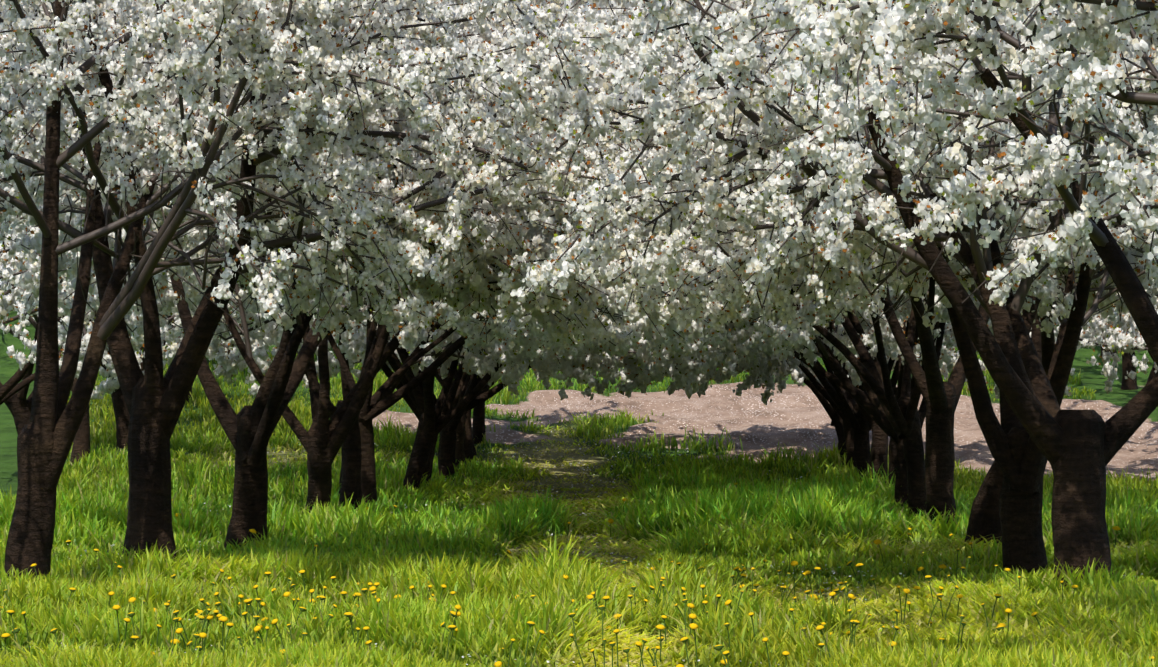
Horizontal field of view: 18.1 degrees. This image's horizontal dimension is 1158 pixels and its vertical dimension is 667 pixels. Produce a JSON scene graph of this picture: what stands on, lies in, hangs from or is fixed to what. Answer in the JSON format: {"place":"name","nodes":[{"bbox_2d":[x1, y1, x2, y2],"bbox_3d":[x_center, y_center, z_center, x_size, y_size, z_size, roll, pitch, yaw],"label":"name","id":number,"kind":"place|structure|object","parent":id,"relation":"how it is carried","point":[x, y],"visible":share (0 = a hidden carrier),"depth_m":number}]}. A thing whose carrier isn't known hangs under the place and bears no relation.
{"place":"outdoors","nodes":[
{"label":"outdoors","id":0,"kind":"place"},
{"bbox_2d":[0,345,1157,666],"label":"grass","id":1,"kind":"structure","parent":0,"point":[758,515],"depth_m":26.31},
{"bbox_2d":[0,248,1157,666],"bbox_3d":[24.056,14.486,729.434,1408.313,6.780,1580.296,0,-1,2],"label":"ground","id":2,"kind":"structure","parent":0,"point":[792,416],"depth_m":70.94},
{"bbox_2d":[0,483,1154,666],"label":"dandelions","id":3,"kind":"object","parent":2,"relation":"on","point":[456,614],"visible":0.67,"depth_m":19.79},
{"bbox_2d":[0,0,1157,588],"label":"blossoming trees","id":4,"kind":"object","parent":2,"relation":"on","point":[740,344],"depth_m":25.69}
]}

